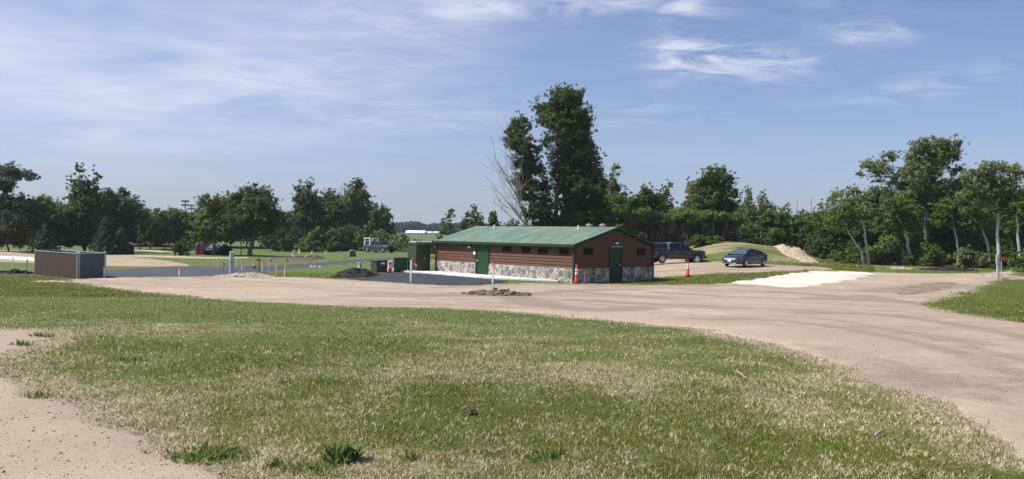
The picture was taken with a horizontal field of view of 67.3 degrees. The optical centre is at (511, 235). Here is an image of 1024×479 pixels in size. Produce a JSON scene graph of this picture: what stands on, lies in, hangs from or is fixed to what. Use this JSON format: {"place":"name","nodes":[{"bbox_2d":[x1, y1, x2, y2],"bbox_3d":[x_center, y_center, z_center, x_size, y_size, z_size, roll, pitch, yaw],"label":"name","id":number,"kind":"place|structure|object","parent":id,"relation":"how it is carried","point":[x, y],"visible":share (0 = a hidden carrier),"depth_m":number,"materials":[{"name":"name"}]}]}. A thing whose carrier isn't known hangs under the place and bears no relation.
{"place":"outdoors","nodes":[
{"label":"outdoors","id":0,"kind":"place"},
{"bbox_2d":[0,378,220,478],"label":"gravel path","id":1,"kind":"structure","parent":0,"point":[29,462],"depth_m":5.50,"materials":[{"name":"beige fine gravel"},{"name":"sand"}]},
{"bbox_2d":[109,254,249,258],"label":"dirt path","id":2,"kind":"structure","parent":0,"point":[180,256],"depth_m":98.76,"materials":[{"name":"beige soil"}]},
{"bbox_2d":[0,257,407,277],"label":"asphalt road","id":3,"kind":"structure","parent":0,"point":[191,271],"depth_m":59.52,"materials":[{"name":"grey asphalt"}]},
{"bbox_2d":[0,232,1023,478],"bbox_3d":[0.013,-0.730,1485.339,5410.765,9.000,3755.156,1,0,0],"label":"ground","id":4,"kind":"structure","parent":0,"point":[720,250],"depth_m":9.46,"materials":[{"name":"green plant"}]},
{"bbox_2d":[0,194,30,250],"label":"tree","id":5,"kind":"object","parent":4,"relation":"on","point":[8,235],"visible":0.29,"depth_m":110.97,"materials":[{"name":"green plant"}]},
{"bbox_2d":[0,329,46,351],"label":"bare patch","id":6,"kind":"object","parent":4,"relation":"on","point":[6,338],"visible":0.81,"depth_m":11.70,"materials":[{"name":"beige soil"}]},
{"bbox_2d":[0,161,48,228],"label":"cottonwood","id":7,"kind":"object","parent":4,"relation":"on","point":[10,214],"visible":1,"depth_m":106.43,"materials":[{"name":"green plant"}]},
{"bbox_2d":[24,224,61,253],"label":"spruce","id":8,"kind":"object","parent":4,"relation":"on","point":[46,241],"visible":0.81,"depth_m":102.50,"materials":[{"name":"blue plant"}]},
{"bbox_2d":[20,192,68,248],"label":"tree","id":9,"kind":"object","parent":4,"relation":"on","point":[48,205],"visible":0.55,"depth_m":108.82,"materials":[{"name":"green plant"}]},
{"bbox_2d":[34,249,105,278],"bbox_3d":[-27.774,1.948,47.855,8.481,2.117,2.389,1,0,42],"label":"slatted enclosure","id":10,"kind":"object","parent":4,"relation":"on","point":[71,264],"visible":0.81,"depth_m":45.91,"materials":[{"name":"wood"}]},
{"bbox_2d":[52,194,113,250],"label":"tree","id":11,"kind":"object","parent":4,"relation":"on","point":[73,214],"visible":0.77,"depth_m":109.37,"materials":[{"name":"green plant"}]},
{"bbox_2d":[59,162,118,250],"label":"poplar","id":12,"kind":"object","parent":4,"relation":"on","point":[82,188],"visible":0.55,"depth_m":110.90,"materials":[{"name":"green plant"}]},
{"bbox_2d":[0,250,188,265],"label":"gravel lot","id":13,"kind":"structure","parent":4,"relation":"on","point":[113,260],"depth_m":77.51,"materials":[{"name":"beige gravel"}]},
{"bbox_2d":[87,217,124,254],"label":"spruce","id":14,"kind":"object","parent":4,"relation":"on","point":[109,244],"visible":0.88,"depth_m":103.50,"materials":[{"name":"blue plant"}]},
{"bbox_2d":[99,186,145,243],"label":"tree","id":15,"kind":"object","parent":4,"relation":"on","point":[129,206],"visible":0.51,"depth_m":121.42,"materials":[{"name":"green plant"}]},
{"bbox_2d":[112,226,132,254],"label":"spruce","id":16,"kind":"object","parent":4,"relation":"on","point":[121,237],"visible":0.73,"depth_m":105.71,"materials":[{"name":"green plant"}]},
{"bbox_2d":[122,208,166,248],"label":"tree","id":17,"kind":"object","parent":4,"relation":"on","point":[146,224],"visible":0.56,"depth_m":137.83,"materials":[{"name":"green plant"}]},
{"bbox_2d":[147,205,188,248],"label":"tree","id":18,"kind":"object","parent":4,"relation":"on","point":[167,232],"visible":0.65,"depth_m":144.71,"materials":[{"name":"green plant"}]},
{"bbox_2d":[171,208,202,244],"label":"tree","id":19,"kind":"object","parent":4,"relation":"on","point":[186,226],"visible":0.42,"depth_m":148.22,"materials":[{"name":"green plant"}]},
{"bbox_2d":[15,196,389,246],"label":"woods","id":20,"kind":"object","parent":4,"relation":"on","point":[205,211],"visible":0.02,"depth_m":164.79,"materials":[{"name":"green plant"}]},
{"bbox_2d":[162,440,258,464],"bbox_3d":[-2.130,1.517,5.457,0.674,0.109,0.509,1,0,0],"label":"weed clump","id":21,"kind":"object","parent":4,"relation":"on","point":[224,452],"visible":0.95,"depth_m":5.40,"materials":[{"name":"green plant"}]},
{"bbox_2d":[194,242,232,254],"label":"red shed","id":22,"kind":"structure","parent":4,"relation":"on","point":[206,249],"depth_m":115.06,"materials":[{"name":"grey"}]},
{"bbox_2d":[185,193,242,254],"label":"tree","id":23,"kind":"object","parent":4,"relation":"on","point":[203,225],"visible":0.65,"depth_m":112.22,"materials":[{"name":"green plant"}]},
{"bbox_2d":[216,272,276,276],"bbox_3d":[-17.681,2.614,50.920,3.854,0.425,2.628,1,0,0],"label":"sand pile","id":24,"kind":"object","parent":4,"relation":"on","point":[250,274],"visible":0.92,"depth_m":50.69,"materials":[{"name":"beige sand"}]},
{"bbox_2d":[209,182,286,255],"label":"tree","id":25,"kind":"object","parent":4,"relation":"on","point":[256,204],"visible":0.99,"depth_m":110.70,"materials":[{"name":"green plant"}]},
{"bbox_2d":[260,208,298,250],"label":"tree","id":26,"kind":"object","parent":4,"relation":"on","point":[287,222],"visible":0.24,"depth_m":149.55,"materials":[{"name":"green plant"}]},
{"bbox_2d":[257,226,306,251],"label":"bush","id":27,"kind":"object","parent":4,"relation":"on","point":[284,242],"visible":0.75,"depth_m":144.34,"materials":[{"name":"green plant"}]},
{"bbox_2d":[284,177,332,246],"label":"poplar","id":28,"kind":"object","parent":4,"relation":"on","point":[308,211],"visible":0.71,"depth_m":150.12,"materials":[{"name":"green plant"}]},
{"bbox_2d":[281,460,340,476],"bbox_3d":[-1.341,1.549,5.159,0.412,0.074,0.311,1,0,-22],"label":"weed clump","id":29,"kind":"object","parent":4,"relation":"on","point":[313,464],"visible":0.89,"depth_m":5.17,"materials":[{"name":"green plant"}]},
{"bbox_2d":[293,225,349,251],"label":"bush","id":30,"kind":"object","parent":4,"relation":"on","point":[311,242],"visible":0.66,"depth_m":140.80,"materials":[{"name":"green plant"}]},
{"bbox_2d":[319,187,343,226],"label":"tree","id":31,"kind":"object","parent":4,"relation":"on","point":[328,197],"visible":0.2,"depth_m":155.62,"materials":[{"name":"green plant"}]},
{"bbox_2d":[318,436,367,464],"bbox_3d":[-1.202,1.493,5.372,0.296,0.192,0.353,1,0,34],"label":"weed clump","id":32,"kind":"object","parent":4,"relation":"on","point":[343,451],"visible":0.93,"depth_m":5.35,"materials":[{"name":"green plant"}]},
{"bbox_2d":[318,225,367,251],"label":"bush","id":33,"kind":"object","parent":4,"relation":"on","point":[334,239],"visible":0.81,"depth_m":141.20,"materials":[{"name":"green plant"}]},
{"bbox_2d":[320,177,377,240],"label":"tree","id":34,"kind":"object","parent":4,"relation":"on","point":[357,210],"visible":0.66,"depth_m":149.78,"materials":[{"name":"green plant"}]},
{"bbox_2d":[330,268,378,277],"bbox_3d":[-9.907,2.370,48.848,3.104,0.664,4.058,1,0,0],"label":"millings pile","id":35,"kind":"object","parent":4,"relation":"on","point":[353,272],"visible":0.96,"depth_m":47.87,"materials":[{"name":"grey gravel"}]},
{"bbox_2d":[352,221,375,250],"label":"willow bush","id":36,"kind":"object","parent":4,"relation":"on","point":[360,236],"visible":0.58,"depth_m":137.31,"materials":[{"name":"green plant"}]},
{"bbox_2d":[370,260,387,272],"bbox_3d":[-9.468,2.183,54.796,1.010,0.858,0.824,1,0,-45],"label":"transformer box","id":37,"kind":"object","parent":4,"relation":"on","point":[377,266],"visible":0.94,"depth_m":54.47,"materials":[{"name":"green metal"}]},
{"bbox_2d":[361,229,396,250],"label":"willow bush","id":38,"kind":"object","parent":4,"relation":"on","point":[386,237],"visible":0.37,"depth_m":135.58,"materials":[{"name":"green plant"}]},
{"bbox_2d":[363,238,395,252],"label":"pickup truck","id":39,"kind":"object","parent":4,"relation":"on","point":[377,245],"visible":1,"depth_m":124.44,"materials":[{"name":"grey paint"}]},
{"bbox_2d":[367,203,398,238],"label":"tree","id":40,"kind":"object","parent":4,"relation":"on","point":[383,213],"visible":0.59,"depth_m":147.32,"materials":[{"name":"green plant"}]},
{"bbox_2d":[386,233,420,251],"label":"willow bush","id":41,"kind":"object","parent":4,"relation":"on","point":[404,241],"visible":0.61,"depth_m":132.26,"materials":[{"name":"green plant"}]},
{"bbox_2d":[346,272,507,285],"bbox_3d":[-5.583,2.659,47.254,12.427,0.114,7.883,1,0,42],"label":"asphalt pad","id":42,"kind":"object","parent":4,"relation":"on","point":[424,279],"visible":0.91,"depth_m":45.84,"materials":[{"name":"grey asphalt"}]},
{"bbox_2d":[435,208,455,236],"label":"tree","id":43,"kind":"object","parent":4,"relation":"on","point":[450,226],"visible":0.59,"depth_m":111.58,"materials":[{"name":"green plant"}]},
{"bbox_2d":[391,221,531,233],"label":"woods","id":44,"kind":"object","parent":4,"relation":"on","point":[402,227],"visible":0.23,"depth_m":693.60,"materials":[{"name":"green plant"}]},
{"bbox_2d":[387,268,558,281],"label":"concrete walk","id":45,"kind":"structure","parent":4,"relation":"on","point":[478,275],"depth_m":49.74,"materials":[{"name":"white concrete"}]},
{"bbox_2d":[408,244,430,270],"bbox_3d":[-6.735,1.624,55.780,1.324,2.050,1.188,1,0,-45],"label":"utility cabinet","id":46,"kind":"object","parent":45,"relation":"on","point":[419,255],"visible":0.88,"depth_m":55.32,"materials":[{"name":"green metal"}]},
{"bbox_2d":[456,203,490,231],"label":"tree","id":47,"kind":"object","parent":4,"relation":"on","point":[464,225],"visible":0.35,"depth_m":113.45,"materials":[{"name":"green plant"}]},
{"bbox_2d":[476,116,530,225],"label":"dead tree","id":48,"kind":"object","parent":4,"relation":"on","point":[525,220],"visible":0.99,"depth_m":82.34,"materials":[{"name":"grey wood"}]},
{"bbox_2d":[502,110,558,226],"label":"poplar","id":49,"kind":"object","parent":4,"relation":"on","point":[517,130],"visible":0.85,"depth_m":83.50,"materials":[{"name":"green plant"}]},
{"bbox_2d":[432,223,657,282],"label":"restroom building","id":50,"kind":"structure","parent":4,"relation":"on","point":[602,253],"depth_m":49.20,"materials":[{"name":"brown wood"}]},
{"bbox_2d":[475,244,489,274],"bbox_3d":[-2.008,1.628,51.758,0.185,2.212,1.359,1,0,-43],"label":"door","id":51,"kind":"structure","parent":50,"relation":"in","point":[482,252],"depth_m":51.77,"materials":[{"name":"green paint"}]},
{"bbox_2d":[608,246,622,281],"bbox_3d":[6.495,1.781,48.173,1.231,2.212,0.185,1,0,-43],"label":"door","id":52,"kind":"structure","parent":50,"relation":"in","point":[615,252],"depth_m":48.17,"materials":[{"name":"green paint"}]},
{"bbox_2d":[72,270,1023,458],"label":"gravel yard","id":53,"kind":"structure","parent":4,"relation":"on","point":[890,366],"depth_m":21.87,"materials":[{"name":"beige gravel"}]},
{"bbox_2d":[461,287,531,295],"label":"dirt ridge","id":54,"kind":"structure","parent":53,"relation":"on","point":[496,292],"depth_m":31.27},
{"bbox_2d":[0,282,1023,478],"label":"loose stones","id":55,"kind":"object","parent":53,"relation":"on","point":[145,451],"visible":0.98,"depth_m":5.90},
{"bbox_2d":[895,282,958,294],"bbox_3d":[24.399,3.121,45.593,2.731,0.173,15.327,1,0,38],"label":"lot patch","id":56,"kind":"object","parent":53,"relation":"on","point":[938,287],"visible":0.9,"depth_m":46.09,"materials":[{"name":"beige gravel"}]},
{"bbox_2d":[525,446,579,462],"bbox_3d":[0.292,1.571,5.540,0.408,0.088,0.314,1,0,0],"label":"weed clump","id":57,"kind":"object","parent":4,"relation":"on","point":[553,454],"visible":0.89,"depth_m":5.54,"materials":[{"name":"green plant"}]},
{"bbox_2d":[528,82,617,226],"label":"poplar","id":58,"kind":"object","parent":4,"relation":"on","point":[578,179],"visible":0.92,"depth_m":84.34,"materials":[{"name":"green plant"}]},
{"bbox_2d":[599,163,636,207],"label":"poplar","id":59,"kind":"object","parent":4,"relation":"on","point":[613,189],"visible":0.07,"depth_m":96.11,"materials":[{"name":"green plant"}]},
{"bbox_2d":[606,190,653,235],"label":"tree","id":60,"kind":"object","parent":4,"relation":"on","point":[621,206],"visible":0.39,"depth_m":91.57,"materials":[{"name":"green plant"}]},
{"bbox_2d":[622,212,669,241],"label":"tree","id":61,"kind":"object","parent":4,"relation":"on","point":[638,221],"visible":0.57,"depth_m":85.05,"materials":[{"name":"green plant"}]},
{"bbox_2d":[632,182,669,238],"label":"tree","id":62,"kind":"object","parent":4,"relation":"on","point":[646,197],"visible":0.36,"depth_m":95.59,"materials":[{"name":"green plant"}]},
{"bbox_2d":[653,178,677,241],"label":"poplar","id":63,"kind":"object","parent":4,"relation":"on","point":[666,192],"visible":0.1,"depth_m":117.83,"materials":[{"name":"green plant"}]},
{"bbox_2d":[645,210,697,242],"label":"thicket","id":64,"kind":"object","parent":4,"relation":"on","point":[674,217],"visible":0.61,"depth_m":85.34,"materials":[{"name":"green plant"}]},
{"bbox_2d":[680,176,699,240],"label":"tree","id":65,"kind":"object","parent":4,"relation":"on","point":[690,193],"visible":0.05,"depth_m":101.37,"materials":[{"name":"green plant"}]},
{"bbox_2d":[674,209,726,246],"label":"thicket","id":66,"kind":"object","parent":4,"relation":"on","point":[696,229],"visible":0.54,"depth_m":84.98,"materials":[{"name":"green plant"}]},
{"bbox_2d":[684,234,723,246],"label":"bush","id":67,"kind":"object","parent":4,"relation":"on","point":[701,240],"visible":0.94,"depth_m":79.32,"materials":[{"name":"green plant"}]},
{"bbox_2d":[674,163,744,239],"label":"maple","id":68,"kind":"object","parent":4,"relation":"on","point":[713,191],"visible":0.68,"depth_m":95.05,"materials":[{"name":"green plant"}]},
{"bbox_2d":[629,270,800,284],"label":"grass strip","id":69,"kind":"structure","parent":4,"relation":"on","point":[700,280],"depth_m":51.09,"materials":[{"name":"green plant"}]},
{"bbox_2d":[699,203,750,242],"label":"thicket","id":70,"kind":"object","parent":4,"relation":"on","point":[736,219],"visible":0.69,"depth_m":85.02,"materials":[{"name":"green plant"}]},
{"bbox_2d":[654,259,831,276],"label":"parking lot","id":71,"kind":"structure","parent":4,"relation":"on","point":[669,267],"depth_m":61.96,"materials":[{"name":"beige gravel"}]},
{"bbox_2d":[653,242,706,262],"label":"pickup truck","id":72,"kind":"object","parent":71,"relation":"on","point":[663,251],"visible":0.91,"depth_m":70.13,"materials":[{"name":"paint"}]},
{"bbox_2d":[722,248,767,266],"bbox_3d":[19.375,1.812,63.981,4.875,1.515,2.200,1,0,-43],"label":"parked sedan","id":73,"kind":"object","parent":71,"relation":"on","point":[745,257],"visible":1,"depth_m":63.06,"materials":[{"name":"blue metal"}]},
{"bbox_2d":[719,223,771,243],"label":"bush","id":74,"kind":"object","parent":4,"relation":"on","point":[752,232],"visible":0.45,"depth_m":91.14,"materials":[{"name":"green plant"}]},
{"bbox_2d":[737,185,760,239],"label":"poplar","id":75,"kind":"object","parent":4,"relation":"on","point":[748,208],"visible":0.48,"depth_m":105.03,"materials":[{"name":"green plant"}]},
{"bbox_2d":[650,200,852,252],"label":"woods","id":76,"kind":"object","parent":4,"relation":"on","point":[842,238],"visible":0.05,"depth_m":93.13,"materials":[{"name":"green plant"}]},
{"bbox_2d":[753,189,777,227],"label":"poplar","id":77,"kind":"object","parent":4,"relation":"on","point":[761,204],"visible":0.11,"depth_m":107.33,"materials":[{"name":"green plant"}]},
{"bbox_2d":[753,202,797,245],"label":"tree","id":78,"kind":"object","parent":4,"relation":"on","point":[768,218],"visible":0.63,"depth_m":102.93,"materials":[{"name":"green plant"}]},
{"bbox_2d":[759,222,796,247],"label":"bush","id":79,"kind":"object","parent":4,"relation":"on","point":[775,235],"visible":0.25,"depth_m":92.92,"materials":[{"name":"green plant"}]},
{"bbox_2d":[701,241,874,271],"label":"mound grass","id":80,"kind":"structure","parent":4,"relation":"on","point":[851,267],"depth_m":68.49,"materials":[{"name":"green plant"}]},
{"bbox_2d":[773,244,817,262],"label":"sand heap","id":81,"kind":"object","parent":4,"relation":"on","point":[799,254],"visible":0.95,"depth_m":73.71,"materials":[{"name":"beige sand"}]},
{"bbox_2d":[786,211,814,249],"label":"tree","id":82,"kind":"object","parent":4,"relation":"on","point":[794,231],"visible":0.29,"depth_m":110.25,"materials":[{"name":"green plant"}]},
{"bbox_2d":[732,271,874,286],"bbox_3d":[20.581,2.912,52.888,5.577,0.428,19.668,1,0,38],"label":"limestone pad","id":83,"kind":"object","parent":4,"relation":"on","point":[815,278],"visible":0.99,"depth_m":51.80,"materials":[{"name":"white stone"}]},
{"bbox_2d":[802,232,830,258],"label":"bush","id":84,"kind":"object","parent":4,"relation":"on","point":[816,250],"visible":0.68,"depth_m":83.51,"materials":[{"name":"green plant"}]},
{"bbox_2d":[798,206,845,254],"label":"tree","id":85,"kind":"object","parent":4,"relation":"on","point":[807,229],"visible":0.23,"depth_m":96.27,"materials":[{"name":"green plant"}]},
{"bbox_2d":[824,249,857,263],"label":"bush","id":86,"kind":"object","parent":4,"relation":"on","point":[839,257],"visible":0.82,"depth_m":74.48,"materials":[{"name":"green plant"}]},
{"bbox_2d":[821,208,863,264],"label":"birch","id":87,"kind":"object","parent":4,"relation":"on","point":[842,227],"visible":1,"depth_m":72.96,"materials":[{"name":"green plant"}]},
{"bbox_2d":[826,244,869,261],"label":"bush","id":88,"kind":"object","parent":4,"relation":"on","point":[852,252],"visible":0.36,"depth_m":81.53,"materials":[{"name":"green plant"}]},
{"bbox_2d":[817,183,882,263],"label":"birch","id":89,"kind":"object","parent":4,"relation":"on","point":[855,192],"visible":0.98,"depth_m":73.84,"materials":[{"name":"green plant"}]},
{"bbox_2d":[839,184,909,257],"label":"tree","id":90,"kind":"object","parent":4,"relation":"on","point":[857,230],"visible":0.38,"depth_m":88.55,"materials":[{"name":"green plant"}]},
{"bbox_2d":[865,248,899,264],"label":"bush","id":91,"kind":"object","parent":4,"relation":"on","point":[879,257],"visible":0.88,"depth_m":73.82,"materials":[{"name":"green plant"}]},
{"bbox_2d":[864,209,915,255],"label":"tree","id":92,"kind":"object","parent":4,"relation":"on","point":[879,224],"visible":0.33,"depth_m":82.39,"materials":[{"name":"green plant"}]},
{"bbox_2d":[879,233,905,258],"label":"bush","id":93,"kind":"object","parent":4,"relation":"on","point":[893,246],"visible":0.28,"depth_m":75.90,"materials":[{"name":"green plant"}]},
{"bbox_2d":[862,192,924,254],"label":"birch","id":94,"kind":"object","parent":4,"relation":"on","point":[899,224],"visible":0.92,"depth_m":73.78,"materials":[{"name":"green plant"}]},
{"bbox_2d":[885,247,913,265],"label":"bush","id":95,"kind":"object","parent":4,"relation":"on","point":[903,261],"visible":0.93,"depth_m":73.10,"materials":[{"name":"green plant"}]},
{"bbox_2d":[893,189,941,246],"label":"tree","id":96,"kind":"object","parent":4,"relation":"on","point":[916,230],"visible":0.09,"depth_m":89.76,"materials":[{"name":"green plant"}]},
{"bbox_2d":[854,133,982,255],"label":"oak","id":97,"kind":"object","parent":4,"relation":"on","point":[919,183],"visible":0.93,"depth_m":77.33,"materials":[{"name":"green plant"}]},
{"bbox_2d":[915,243,949,266],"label":"bush","id":98,"kind":"object","parent":4,"relation":"on","point":[932,253],"visible":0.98,"depth_m":71.55,"materials":[{"name":"green plant"}]},
{"bbox_2d":[915,205,959,260],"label":"tree","id":99,"kind":"object","parent":4,"relation":"on","point":[944,240],"visible":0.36,"depth_m":81.15,"materials":[{"name":"green plant"}]},
{"bbox_2d":[920,266,979,271],"bbox_3d":[36.618,2.803,64.577,4.896,0.434,3.068,1,0,0],"label":"rubble pile","id":100,"kind":"object","parent":4,"relation":"on","point":[944,268],"visible":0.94,"depth_m":63.87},
{"bbox_2d":[927,191,980,262],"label":"birch","id":101,"kind":"object","parent":4,"relation":"on","point":[952,214],"visible":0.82,"depth_m":72.88,"materials":[{"name":"green plant"}]},
{"bbox_2d":[939,245,986,264],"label":"bush","id":102,"kind":"object","parent":4,"relation":"on","point":[949,258],"visible":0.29,"depth_m":76.67,"materials":[{"name":"green plant"}]},
{"bbox_2d":[953,244,992,267],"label":"bush","id":103,"kind":"object","parent":4,"relation":"on","point":[982,261],"visible":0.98,"depth_m":69.68,"materials":[{"name":"green plant"}]},
{"bbox_2d":[952,203,996,255],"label":"tree","id":104,"kind":"object","parent":4,"relation":"on","point":[972,237],"visible":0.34,"depth_m":77.60,"materials":[{"name":"green plant"}]},
{"bbox_2d":[957,203,1001,267],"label":"birch","id":105,"kind":"object","parent":4,"relation":"on","point":[984,224],"visible":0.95,"depth_m":69.78,"materials":[{"name":"green plant"}]},
{"bbox_2d":[947,159,1023,268],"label":"birch","id":106,"kind":"object","parent":4,"relation":"on","point":[989,178],"visible":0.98,"depth_m":67.69,"materials":[{"name":"green plant"}]},
{"bbox_2d":[991,190,1023,256],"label":"birch","id":107,"kind":"object","parent":4,"relation":"on","point":[1019,202],"visible":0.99,"depth_m":67.06,"materials":[{"name":"green plant"}]},
{"bbox_2d":[993,201,1023,254],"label":"tree","id":108,"kind":"object","parent":4,"relation":"on","point":[1007,236],"visible":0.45,"depth_m":75.67,"materials":[{"name":"green plant"}]},
{"bbox_2d":[1005,247,1023,269],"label":"bush","id":109,"kind":"object","parent":4,"relation":"on","point":[1014,259],"visible":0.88,"depth_m":66.26,"materials":[{"name":"green plant"}]},
{"bbox_2d":[0,0,1023,224],"label":"sky","id":110,"kind":"structure","parent":0,"point":[170,102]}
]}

